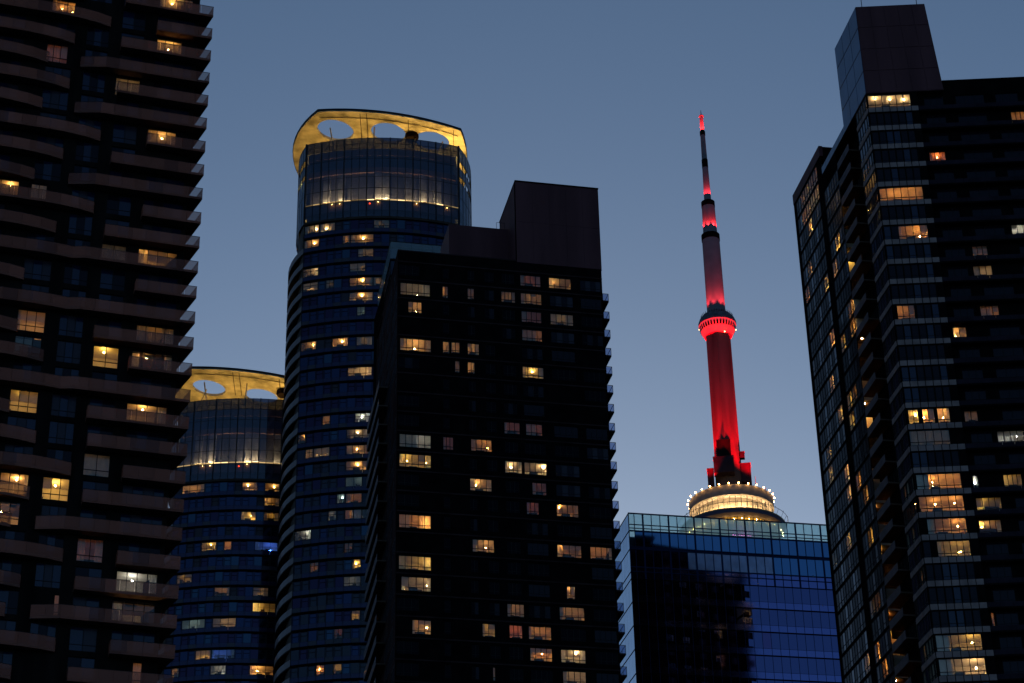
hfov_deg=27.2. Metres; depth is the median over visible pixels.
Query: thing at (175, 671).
window
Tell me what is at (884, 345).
window
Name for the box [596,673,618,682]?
window
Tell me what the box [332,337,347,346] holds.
window
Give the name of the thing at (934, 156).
window
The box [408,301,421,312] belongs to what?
window
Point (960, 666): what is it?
window
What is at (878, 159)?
window
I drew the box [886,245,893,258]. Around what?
window
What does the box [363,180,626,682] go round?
residential tower
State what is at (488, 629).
window
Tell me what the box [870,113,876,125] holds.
window
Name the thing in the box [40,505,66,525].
window
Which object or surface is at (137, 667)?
window
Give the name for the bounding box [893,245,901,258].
window
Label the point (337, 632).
window
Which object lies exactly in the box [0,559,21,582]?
window
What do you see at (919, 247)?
window
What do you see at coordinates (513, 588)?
window
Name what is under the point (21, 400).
window
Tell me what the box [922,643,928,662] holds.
window
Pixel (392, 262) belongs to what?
window
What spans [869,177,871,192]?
window
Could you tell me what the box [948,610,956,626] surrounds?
window
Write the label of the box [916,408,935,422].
window
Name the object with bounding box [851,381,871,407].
window
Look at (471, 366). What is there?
window
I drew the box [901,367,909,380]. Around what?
window
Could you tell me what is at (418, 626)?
window
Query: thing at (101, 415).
window
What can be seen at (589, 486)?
window
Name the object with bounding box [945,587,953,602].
window
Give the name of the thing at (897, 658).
window
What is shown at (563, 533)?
window
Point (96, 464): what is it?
window
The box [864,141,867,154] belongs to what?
window
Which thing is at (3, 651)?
window
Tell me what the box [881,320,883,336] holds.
window
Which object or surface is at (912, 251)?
window
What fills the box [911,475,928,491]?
window
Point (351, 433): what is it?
window
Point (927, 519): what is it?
window
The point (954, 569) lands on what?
window
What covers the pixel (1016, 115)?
window
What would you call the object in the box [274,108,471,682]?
round tower
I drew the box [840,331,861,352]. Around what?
window
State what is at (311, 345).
window
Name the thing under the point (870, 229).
window
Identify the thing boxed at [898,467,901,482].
window
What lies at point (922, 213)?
window
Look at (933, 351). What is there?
window
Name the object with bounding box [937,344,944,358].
window
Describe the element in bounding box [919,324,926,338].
window
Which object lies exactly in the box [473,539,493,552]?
window
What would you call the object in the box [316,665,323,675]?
window
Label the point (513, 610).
window
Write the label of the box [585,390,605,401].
window
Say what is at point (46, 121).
window
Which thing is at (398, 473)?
window
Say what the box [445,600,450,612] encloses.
window
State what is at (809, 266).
window
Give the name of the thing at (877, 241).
window
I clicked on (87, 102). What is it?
window
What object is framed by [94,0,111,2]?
window
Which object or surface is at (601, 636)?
window
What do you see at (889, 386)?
window
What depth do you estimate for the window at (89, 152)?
219.22 m
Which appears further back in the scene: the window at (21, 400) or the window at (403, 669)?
the window at (403, 669)
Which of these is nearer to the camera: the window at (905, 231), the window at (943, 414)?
the window at (943, 414)
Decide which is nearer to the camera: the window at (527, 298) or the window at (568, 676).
the window at (568, 676)
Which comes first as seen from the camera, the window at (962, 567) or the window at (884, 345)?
the window at (962, 567)
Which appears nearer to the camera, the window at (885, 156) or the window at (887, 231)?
the window at (887, 231)
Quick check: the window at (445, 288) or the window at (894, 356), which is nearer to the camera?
the window at (894, 356)
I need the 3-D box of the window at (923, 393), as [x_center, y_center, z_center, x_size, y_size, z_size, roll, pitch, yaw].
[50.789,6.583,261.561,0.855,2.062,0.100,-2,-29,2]
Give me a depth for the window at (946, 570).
250.12 m
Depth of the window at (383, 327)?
299.86 m
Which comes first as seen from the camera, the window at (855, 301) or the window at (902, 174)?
the window at (902, 174)
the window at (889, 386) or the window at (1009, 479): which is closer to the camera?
the window at (1009, 479)
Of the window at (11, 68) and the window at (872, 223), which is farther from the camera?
the window at (872, 223)
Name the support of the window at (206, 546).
in the round tower at (223, 607)
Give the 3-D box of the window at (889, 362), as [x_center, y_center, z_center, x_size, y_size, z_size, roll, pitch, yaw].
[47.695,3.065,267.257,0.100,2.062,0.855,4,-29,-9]
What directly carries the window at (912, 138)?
in the condominium tower at (908, 199)
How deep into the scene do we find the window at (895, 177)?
277.33 m
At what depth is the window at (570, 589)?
278.96 m
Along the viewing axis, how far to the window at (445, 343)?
293.92 m
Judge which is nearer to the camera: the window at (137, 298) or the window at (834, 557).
the window at (137, 298)
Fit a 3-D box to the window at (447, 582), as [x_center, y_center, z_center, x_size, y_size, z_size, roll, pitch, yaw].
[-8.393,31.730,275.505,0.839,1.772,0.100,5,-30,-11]
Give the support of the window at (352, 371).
in the round tower at (366, 195)
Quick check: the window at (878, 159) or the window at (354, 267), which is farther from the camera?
the window at (354, 267)
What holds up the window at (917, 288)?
in the condominium tower at (908, 199)
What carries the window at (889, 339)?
in the condominium tower at (908, 199)
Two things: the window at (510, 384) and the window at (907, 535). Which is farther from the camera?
the window at (510, 384)
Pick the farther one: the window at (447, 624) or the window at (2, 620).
the window at (447, 624)
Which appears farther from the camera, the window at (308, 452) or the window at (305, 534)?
the window at (308, 452)
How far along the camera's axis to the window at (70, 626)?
194.46 m
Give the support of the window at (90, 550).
in the apartment tower at (102, 109)
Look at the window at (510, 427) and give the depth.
289.15 m
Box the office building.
[614,512,841,682]
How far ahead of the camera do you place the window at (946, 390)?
261.48 m
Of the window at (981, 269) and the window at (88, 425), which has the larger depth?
the window at (981, 269)
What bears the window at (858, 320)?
in the condominium tower at (908, 199)
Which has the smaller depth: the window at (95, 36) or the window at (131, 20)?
the window at (95, 36)
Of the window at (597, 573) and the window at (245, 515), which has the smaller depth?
the window at (597, 573)
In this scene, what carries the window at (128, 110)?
in the apartment tower at (102, 109)
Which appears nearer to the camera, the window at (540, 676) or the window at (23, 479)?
the window at (23, 479)
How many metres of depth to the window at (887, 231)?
273.10 m
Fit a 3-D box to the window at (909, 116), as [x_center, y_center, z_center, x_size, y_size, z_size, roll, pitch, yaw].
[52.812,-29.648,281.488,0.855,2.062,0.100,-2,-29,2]
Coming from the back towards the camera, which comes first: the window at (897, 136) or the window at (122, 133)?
the window at (897, 136)
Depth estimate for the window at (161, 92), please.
225.85 m
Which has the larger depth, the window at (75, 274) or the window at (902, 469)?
the window at (902, 469)
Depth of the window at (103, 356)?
211.29 m
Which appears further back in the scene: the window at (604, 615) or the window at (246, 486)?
the window at (246, 486)
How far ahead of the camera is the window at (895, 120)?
281.56 m
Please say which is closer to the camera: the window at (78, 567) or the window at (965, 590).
the window at (78, 567)
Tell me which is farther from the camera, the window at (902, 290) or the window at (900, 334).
the window at (902, 290)
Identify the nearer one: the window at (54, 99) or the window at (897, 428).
the window at (54, 99)
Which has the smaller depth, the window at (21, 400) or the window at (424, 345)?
the window at (21, 400)
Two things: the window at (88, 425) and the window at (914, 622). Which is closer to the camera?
the window at (88, 425)
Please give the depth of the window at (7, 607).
193.99 m
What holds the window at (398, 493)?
in the residential tower at (492, 553)
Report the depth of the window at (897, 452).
262.44 m
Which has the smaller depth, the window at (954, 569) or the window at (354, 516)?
the window at (954, 569)
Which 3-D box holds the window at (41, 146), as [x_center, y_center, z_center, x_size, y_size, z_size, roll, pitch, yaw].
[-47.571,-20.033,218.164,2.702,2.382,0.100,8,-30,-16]
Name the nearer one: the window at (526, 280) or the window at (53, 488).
the window at (53, 488)
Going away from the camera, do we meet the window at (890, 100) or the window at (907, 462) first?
the window at (907, 462)
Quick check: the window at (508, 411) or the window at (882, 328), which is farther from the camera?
the window at (508, 411)
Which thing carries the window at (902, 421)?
in the condominium tower at (908, 199)
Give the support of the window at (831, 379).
in the condominium tower at (908, 199)
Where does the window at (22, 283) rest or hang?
in the apartment tower at (102, 109)
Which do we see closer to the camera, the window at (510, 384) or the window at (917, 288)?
the window at (917, 288)
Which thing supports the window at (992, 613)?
in the condominium tower at (908, 199)
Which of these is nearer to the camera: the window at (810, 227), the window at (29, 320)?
the window at (29, 320)
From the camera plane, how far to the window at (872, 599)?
267.81 m
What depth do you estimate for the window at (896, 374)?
264.24 m
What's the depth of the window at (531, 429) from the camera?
289.50 m
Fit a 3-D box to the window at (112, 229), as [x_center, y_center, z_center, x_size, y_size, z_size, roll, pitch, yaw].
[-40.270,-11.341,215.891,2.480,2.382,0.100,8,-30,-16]
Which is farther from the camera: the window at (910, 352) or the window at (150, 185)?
the window at (910, 352)
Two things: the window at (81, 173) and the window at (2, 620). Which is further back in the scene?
the window at (81, 173)
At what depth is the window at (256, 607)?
378.51 m
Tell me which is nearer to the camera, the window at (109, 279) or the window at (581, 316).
the window at (109, 279)
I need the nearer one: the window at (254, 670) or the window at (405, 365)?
the window at (405, 365)
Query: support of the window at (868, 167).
in the condominium tower at (908, 199)
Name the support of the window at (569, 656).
in the residential tower at (492, 553)
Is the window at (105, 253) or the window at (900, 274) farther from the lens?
the window at (900, 274)
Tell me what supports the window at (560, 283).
in the residential tower at (492, 553)
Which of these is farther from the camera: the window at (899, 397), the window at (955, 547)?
the window at (899, 397)
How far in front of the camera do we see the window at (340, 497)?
350.06 m
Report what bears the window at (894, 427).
in the condominium tower at (908, 199)
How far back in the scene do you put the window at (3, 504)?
198.54 m
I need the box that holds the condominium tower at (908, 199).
[792,0,1023,682]
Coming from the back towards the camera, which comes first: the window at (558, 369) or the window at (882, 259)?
the window at (558, 369)
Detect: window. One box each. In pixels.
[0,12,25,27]
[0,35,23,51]
[0,58,20,73]
[0,82,18,97]
[0,105,15,120]
[0,129,12,144]
[0,154,10,169]
[0,178,18,194]
[0,203,4,217]
[0,472,28,516]
[0,500,20,524]
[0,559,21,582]
[0,589,18,614]
[0,620,15,640]
[1,651,12,675]
[2,530,24,550]
[3,444,33,464]
[6,416,35,438]
[9,389,38,412]
[12,362,41,380]
[14,335,41,357]
[16,309,45,352]
[20,283,49,301]
[23,258,51,280]
[26,232,54,250]
[29,622,56,647]
[30,183,46,198]
[33,159,61,181]
[34,563,61,587]
[36,135,63,156]
[37,533,63,558]
[39,112,66,128]
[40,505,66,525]
[41,89,68,109]
[41,476,69,500]
[44,65,70,85]
[46,43,67,63]
[46,448,71,468]
[48,421,73,444]
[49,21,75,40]
[51,394,76,415]
[52,0,75,13]
[53,367,78,385]
[53,594,59,614]
[56,340,81,363]
[58,314,83,336]
[61,289,85,306]
[63,263,88,285]
[66,238,90,255]
[66,656,94,679]
[68,213,92,235]
[69,626,97,651]
[71,189,94,210]
[71,596,99,616]
[73,165,96,181]
[74,567,101,588]
[75,141,99,162]
[76,537,103,562]
[78,118,101,137]
[79,509,106,528]
[80,94,103,110]
[81,481,108,501]
[82,72,105,92]
[83,453,109,476]
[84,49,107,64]
[86,27,109,47]
[86,425,112,444]
[89,398,115,416]
[91,371,117,389]
[92,345,118,368]
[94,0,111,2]
[96,319,121,337]
[98,293,123,311]
[100,268,125,290]
[101,243,126,260]
[104,219,129,235]
[106,194,131,215]
[109,170,133,186]
[110,146,134,162]
[110,630,154,653]
[111,600,154,623]
[112,123,136,144]
[113,571,157,615]
[115,77,139,94]
[115,100,138,115]
[117,542,160,564]
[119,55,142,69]
[119,513,162,535]
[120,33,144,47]
[121,485,164,505]
[122,10,145,30]
[124,0,146,5]
[126,402,166,423]
[126,430,167,451]
[130,376,171,397]
[131,350,172,370]
[132,662,141,682]
[133,324,174,368]
[136,298,176,318]
[138,248,176,266]
[138,273,177,292]
[142,224,181,242]
[143,199,182,218]
[145,175,184,194]
[147,128,175,144]
[151,106,188,123]
[152,83,190,100]
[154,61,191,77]
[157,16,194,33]
[157,38,181,53]
[160,0,192,10]
[171,668,178,677]
[177,574,191,583]
[182,483,204,494]
[182,619,204,629]
[195,650,215,659]
[201,542,220,554]
[210,665,225,674]
[211,649,234,662]
[213,618,235,627]
[214,587,229,599]
[224,541,231,549]
[241,511,255,519]
[242,482,256,493]
[250,665,272,675]
[252,602,275,615]
[253,587,267,598]
[255,541,277,550]
[264,497,278,509]
[264,512,278,521]
[265,483,279,491]
[293,530,310,544]
[296,434,304,443]
[299,341,315,351]
[301,281,317,291]
[303,224,325,234]
[303,267,317,279]
[305,238,318,248]
[305,449,319,458]
[310,562,321,572]
[312,447,329,457]
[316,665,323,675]
[318,222,334,231]
[322,415,329,424]
[326,279,333,288]
[328,511,335,520]
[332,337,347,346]
[333,663,341,673]
[334,628,343,638]
[337,494,344,503]
[343,235,349,243]
[344,493,361,506]
[344,543,352,552]
[344,576,359,586]
[345,509,364,519]
[346,444,368,457]
[346,460,366,470]
[346,477,361,486]
[347,429,368,441]
[348,366,371,379]
[349,292,372,300]
[350,234,373,242]
[350,263,364,274]
[350,277,374,285]
[352,509,367,522]
[352,559,360,568]
[352,610,359,620]
[355,413,369,422]
[356,336,371,345]
[357,306,364,315]
[358,248,372,259]
[373,277,380,285]
[374,220,388,230]
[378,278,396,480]
[390,261,394,274]
[396,662,418,675]
[397,640,418,653]
[398,356,418,367]
[398,473,418,485]
[398,493,418,506]
[399,453,430,467]
[399,514,430,528]
[399,555,430,570]
[400,282,429,295]
[400,338,430,351]
[400,433,430,447]
[401,576,430,591]
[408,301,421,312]
[412,619,430,633]
[443,286,447,297]
[443,341,449,353]
[443,437,452,449]
[444,558,450,570]
[444,579,450,591]
[445,342,459,352]
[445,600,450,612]
[445,621,450,633]
[445,643,450,655]
[445,665,450,677]
[455,361,459,371]
[468,288,473,298]
[468,343,478,354]
[468,362,474,372]
[470,478,491,490]
[471,439,491,451]
[471,560,477,571]
[471,581,478,592]
[471,602,478,613]
[472,645,478,657]
[472,666,479,679]
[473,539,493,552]
[482,623,494,636]
[489,561,498,572]
[489,582,499,593]
[490,603,499,615]
[491,646,500,658]
[493,667,495,680]
[501,291,514,302]
[502,309,514,319]
[504,403,516,413]
[504,422,519,433]
[505,441,517,452]
[505,461,521,473]
[506,384,516,394]
[506,481,518,492]
[507,541,520,553]
[507,604,523,616]
[508,562,520,574]
[508,583,521,595]
[509,625,522,638]
[509,647,522,659]
[510,668,523,681]
[518,462,546,474]
[520,275,540,286]
[521,293,541,304]
[521,311,541,322]
[522,329,541,340]
[522,348,542,359]
[522,366,543,378]
[523,385,543,396]
[524,404,544,416]
[525,443,545,454]
[526,423,542,435]
[527,502,538,514]
[527,522,547,534]
[528,543,548,555]
[528,563,549,576]
[529,584,549,596]
[529,605,550,618]
[529,626,551,639]
[530,647,551,661]
[531,669,552,682]
[532,482,546,494]
[549,277,570,289]
[550,295,572,306]
[550,313,572,325]
[551,332,574,343]
[552,350,570,361]
[552,369,575,379]
[554,425,577,437]
[555,445,578,455]
[555,464,579,476]
[556,484,580,496]
[557,504,578,516]
[557,524,581,536]
[557,544,581,557]
[559,606,584,620]
[561,628,585,641]
[561,649,585,662]
[563,671,585,682]
[567,586,574,598]
[581,280,600,291]
[581,316,602,327]
[582,334,598,344]
[583,298,601,309]
[584,371,604,382]
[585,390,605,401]
[586,428,607,440]
[587,447,608,459]
[589,486,610,498]
[589,506,611,518]
[590,526,610,538]
[590,546,612,559]
[592,567,613,579]
[593,588,614,600]
[594,609,615,621]
[595,630,616,642]
[595,651,617,664]
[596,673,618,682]
[800,188,808,210]
[802,205,810,226]
[804,180,812,202]
[805,284,809,304]
[806,197,814,219]
[807,259,811,279]
[808,172,816,194]
[808,216,812,236]
[810,189,818,212]
[812,165,822,186]
[814,184,819,204]
[823,272,828,292]
[826,444,831,464]
[827,509,832,530]
[828,464,833,484]
[829,327,834,348]
[829,373,834,393]
[831,549,837,570]
[832,258,854,281]
[834,229,852,252]
[837,404,842,425]
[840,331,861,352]
[844,463,849,485]
[845,530,851,552]
[846,388,856,411]
[846,484,851,505]
[847,298,860,319]
[849,317,865,342]
[849,408,872,431]
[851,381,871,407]
[855,468,879,491]
[860,126,862,140]
[860,148,862,163]
[862,123,864,136]
[862,167,865,181]
[862,482,885,510]
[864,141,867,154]
[864,164,867,176]
[864,186,867,199]
[864,652,869,674]
[865,601,874,622]
[866,93,910,109]
[867,136,869,150]
[867,158,869,173]
[867,181,869,195]
[867,524,891,552]
[869,155,871,169]
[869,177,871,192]
[869,223,871,238]
[869,305,879,317]
[869,595,891,621]
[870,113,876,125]
[871,174,874,187]
[871,220,874,233]
[871,243,874,256]
[872,132,879,143]
[873,215,876,229]
[873,238,876,253]
[873,261,876,276]
[874,150,881,162]
[874,589,899,617]
[874,639,899,663]
[876,211,878,226]
[876,234,878,249]
[876,258,878,273]
[876,281,878,296]
[877,113,884,124]
[877,169,883,181]
[877,186,923,200]
[878,231,881,245]
[878,254,881,268]
[878,278,881,291]
[878,301,881,315]
[879,131,886,143]
[880,249,883,265]
[880,273,883,288]
[881,150,888,162]
[881,207,888,219]
[881,297,883,312]
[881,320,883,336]
[881,655,907,682]
[883,270,886,285]
[883,294,886,309]
[883,317,886,332]
[883,341,886,355]
[884,113,891,124]
[884,168,891,180]
[884,226,891,238]
[885,290,888,304]
[885,313,888,328]
[885,337,888,352]
[885,361,888,376]
[886,131,893,143]
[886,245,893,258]
[888,265,896,278]
[888,310,890,325]
[888,334,891,349]
[888,358,891,373]
[888,382,891,397]
[888,468,898,481]
[889,149,896,161]
[889,206,896,219]
[890,331,893,345]
[890,354,893,369]
[890,378,893,394]
[890,402,893,418]
[891,112,898,124]
[891,168,898,180]
[891,226,898,238]
[891,285,898,298]
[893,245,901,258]
[893,350,896,366]
[893,375,896,391]
[893,399,896,415]
[893,424,896,439]
[894,131,901,142]
[895,371,898,386]
[895,395,898,411]
[895,420,898,436]
[895,445,898,461]
[896,149,903,161]
[896,206,903,218]
[896,265,903,277]
[896,325,903,339]
[897,305,915,318]
[898,112,905,123]
[898,168,905,180]
[898,224,928,238]
[898,392,901,408]
[898,417,901,432]
[898,442,901,457]
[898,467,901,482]
[898,555,909,568]
[899,285,906,298]
[899,346,906,359]
[900,413,903,429]
[900,438,903,454]
[901,130,908,142]
[901,245,908,257]
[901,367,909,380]
[901,463,904,479]
[901,488,904,505]
[903,149,910,161]
[903,206,911,218]
[903,435,906,450]
[903,460,906,475]
[903,483,915,505]
[904,265,911,277]
[904,325,911,338]
[904,388,911,401]
[906,112,913,123]
[906,167,913,179]
[906,284,913,297]
[906,346,914,359]
[906,456,909,473]
[906,533,909,548]
[906,622,917,636]
[908,130,915,142]
[908,409,918,423]
[908,478,911,494]
[909,245,916,257]
[909,366,916,380]
[909,429,950,444]
[911,148,918,160]
[911,205,918,218]
[911,264,918,277]
[911,325,919,338]
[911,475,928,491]
[911,526,914,542]
[912,388,919,401]
[912,452,919,466]
[913,167,920,179]
[914,284,921,297]
[914,345,921,359]
[915,473,961,503]
[915,495,964,512]
[916,244,923,257]
[916,304,924,317]
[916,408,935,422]
[916,519,931,536]
[917,366,924,380]
[918,205,925,217]
[919,264,926,277]
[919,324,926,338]
[919,387,927,401]
[919,567,924,585]
[920,452,927,466]
[921,284,928,297]
[922,345,929,358]
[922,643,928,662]
[923,244,931,256]
[923,541,931,556]
[924,304,931,317]
[924,366,932,379]
[925,640,931,659]
[926,264,933,276]
[926,324,934,337]
[926,564,934,579]
[927,387,935,400]
[927,517,967,533]
[928,452,935,466]
[928,639,933,656]
[928,664,934,682]
[929,151,945,160]
[929,283,936,296]
[929,345,937,358]
[929,588,937,603]
[931,304,939,317]
[931,408,950,422]
[931,611,940,626]
[931,635,949,652]
[931,663,936,680]
[932,365,940,379]
[934,324,942,337]
[934,564,942,579]
[934,659,952,677]
[935,386,942,400]
[935,451,943,465]
[935,633,982,650]
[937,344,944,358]
[937,540,970,556]
[937,587,945,602]
[938,657,986,675]
[940,365,947,379]
[940,611,948,626]
[942,564,950,579]
[943,386,950,400]
[943,451,951,465]
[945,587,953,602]
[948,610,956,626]
[950,563,958,578]
[951,451,959,465]
[952,327,966,337]
[953,587,961,602]
[956,610,964,626]
[958,563,966,578]
[961,586,969,602]
[964,410,977,422]
[964,610,973,625]
[966,563,974,578]
[969,586,978,601]
[972,245,987,255]
[972,475,978,487]
[973,265,992,275]
[973,609,981,625]
[976,497,1001,509]
[978,519,1001,534]
[980,305,998,315]
[991,612,994,625]
[997,430,1023,444]
[1003,474,1022,487]
[1011,111,1023,122]
[1011,224,1023,233]
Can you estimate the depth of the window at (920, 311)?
267.29 m
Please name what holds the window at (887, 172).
in the condominium tower at (908, 199)
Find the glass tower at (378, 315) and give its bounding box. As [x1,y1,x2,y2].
[373,241,441,400]
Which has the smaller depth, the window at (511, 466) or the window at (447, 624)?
the window at (447, 624)
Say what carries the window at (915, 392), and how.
in the condominium tower at (908, 199)
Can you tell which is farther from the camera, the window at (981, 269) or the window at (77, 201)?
the window at (981, 269)
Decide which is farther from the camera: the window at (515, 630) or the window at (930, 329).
the window at (515, 630)
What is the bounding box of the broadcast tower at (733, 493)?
[678,114,787,538]
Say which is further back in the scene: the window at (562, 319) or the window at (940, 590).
the window at (562, 319)
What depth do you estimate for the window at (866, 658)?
269.32 m
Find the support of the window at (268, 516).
in the round tower at (223, 607)
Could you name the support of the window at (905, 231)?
in the condominium tower at (908, 199)
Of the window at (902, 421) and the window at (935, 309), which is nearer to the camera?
the window at (902, 421)
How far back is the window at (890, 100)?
284.53 m
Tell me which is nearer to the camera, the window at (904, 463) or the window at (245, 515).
the window at (904, 463)
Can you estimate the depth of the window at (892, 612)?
265.73 m
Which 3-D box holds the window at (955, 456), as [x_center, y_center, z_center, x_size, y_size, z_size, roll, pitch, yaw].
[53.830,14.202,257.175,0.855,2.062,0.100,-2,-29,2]
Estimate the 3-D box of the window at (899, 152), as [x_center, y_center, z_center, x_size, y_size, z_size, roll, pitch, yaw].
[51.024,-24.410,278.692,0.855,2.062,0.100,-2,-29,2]
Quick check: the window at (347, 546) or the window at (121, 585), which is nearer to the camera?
the window at (121, 585)
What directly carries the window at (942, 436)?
in the condominium tower at (908, 199)
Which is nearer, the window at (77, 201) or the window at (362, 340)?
the window at (77, 201)
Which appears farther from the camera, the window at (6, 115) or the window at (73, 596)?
the window at (6, 115)
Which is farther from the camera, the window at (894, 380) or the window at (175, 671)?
the window at (175, 671)
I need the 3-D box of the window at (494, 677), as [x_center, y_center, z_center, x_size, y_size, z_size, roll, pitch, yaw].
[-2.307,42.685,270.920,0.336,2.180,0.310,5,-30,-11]
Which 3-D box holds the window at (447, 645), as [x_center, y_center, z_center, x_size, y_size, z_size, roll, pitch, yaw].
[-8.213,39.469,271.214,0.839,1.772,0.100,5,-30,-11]
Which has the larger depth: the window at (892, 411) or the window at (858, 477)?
the window at (858, 477)
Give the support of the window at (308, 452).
in the round tower at (366, 195)
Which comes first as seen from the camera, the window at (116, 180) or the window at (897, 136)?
the window at (116, 180)
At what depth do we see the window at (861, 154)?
283.94 m
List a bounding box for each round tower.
[157,366,284,682]
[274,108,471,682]
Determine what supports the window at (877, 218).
in the condominium tower at (908, 199)
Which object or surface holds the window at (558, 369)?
in the residential tower at (492, 553)
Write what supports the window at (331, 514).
in the round tower at (366, 195)
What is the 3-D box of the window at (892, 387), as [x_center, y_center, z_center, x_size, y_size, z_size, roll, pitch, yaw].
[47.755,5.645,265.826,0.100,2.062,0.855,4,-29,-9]
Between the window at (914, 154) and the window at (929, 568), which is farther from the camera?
the window at (914, 154)
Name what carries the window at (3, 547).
in the apartment tower at (102, 109)
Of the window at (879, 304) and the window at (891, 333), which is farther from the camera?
the window at (879, 304)
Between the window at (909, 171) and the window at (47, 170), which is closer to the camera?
the window at (47, 170)
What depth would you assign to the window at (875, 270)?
275.30 m
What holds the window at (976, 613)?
in the condominium tower at (908, 199)
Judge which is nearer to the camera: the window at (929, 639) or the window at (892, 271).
the window at (929, 639)
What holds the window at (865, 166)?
in the condominium tower at (908, 199)
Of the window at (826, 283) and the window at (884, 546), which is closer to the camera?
the window at (884, 546)
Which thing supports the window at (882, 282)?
in the condominium tower at (908, 199)
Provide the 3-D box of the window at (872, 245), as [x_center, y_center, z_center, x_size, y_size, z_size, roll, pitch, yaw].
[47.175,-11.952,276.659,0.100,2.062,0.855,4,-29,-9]
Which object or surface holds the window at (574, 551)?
in the residential tower at (492, 553)
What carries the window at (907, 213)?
in the condominium tower at (908, 199)
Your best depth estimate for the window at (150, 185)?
220.14 m
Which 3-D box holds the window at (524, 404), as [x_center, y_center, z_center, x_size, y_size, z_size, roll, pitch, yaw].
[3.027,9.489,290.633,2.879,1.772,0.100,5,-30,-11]
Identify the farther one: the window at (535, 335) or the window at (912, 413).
the window at (535, 335)
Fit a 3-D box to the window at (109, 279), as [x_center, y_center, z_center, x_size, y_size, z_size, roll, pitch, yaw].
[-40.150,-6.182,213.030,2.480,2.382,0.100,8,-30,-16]
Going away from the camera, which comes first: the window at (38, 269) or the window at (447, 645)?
the window at (38, 269)
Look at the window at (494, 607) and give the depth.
275.24 m
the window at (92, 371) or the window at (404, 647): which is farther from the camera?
the window at (404, 647)
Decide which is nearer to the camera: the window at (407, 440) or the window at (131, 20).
the window at (131, 20)
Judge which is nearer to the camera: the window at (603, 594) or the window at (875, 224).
the window at (875, 224)
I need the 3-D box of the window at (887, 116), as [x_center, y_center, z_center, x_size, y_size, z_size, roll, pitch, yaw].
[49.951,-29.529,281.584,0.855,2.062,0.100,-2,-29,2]
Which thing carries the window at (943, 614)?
in the condominium tower at (908, 199)
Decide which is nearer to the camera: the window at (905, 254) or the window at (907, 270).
the window at (907, 270)
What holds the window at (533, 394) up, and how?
in the residential tower at (492, 553)
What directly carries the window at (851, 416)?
in the condominium tower at (908, 199)
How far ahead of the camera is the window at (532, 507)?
283.84 m
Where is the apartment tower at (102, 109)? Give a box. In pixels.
[0,0,213,682]
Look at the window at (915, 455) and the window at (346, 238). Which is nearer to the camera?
the window at (915, 455)
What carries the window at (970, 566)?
in the condominium tower at (908, 199)
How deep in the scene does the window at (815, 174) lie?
306.15 m
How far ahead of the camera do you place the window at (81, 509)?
200.27 m
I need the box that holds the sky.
[168,0,1023,540]
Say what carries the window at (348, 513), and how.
in the round tower at (366, 195)

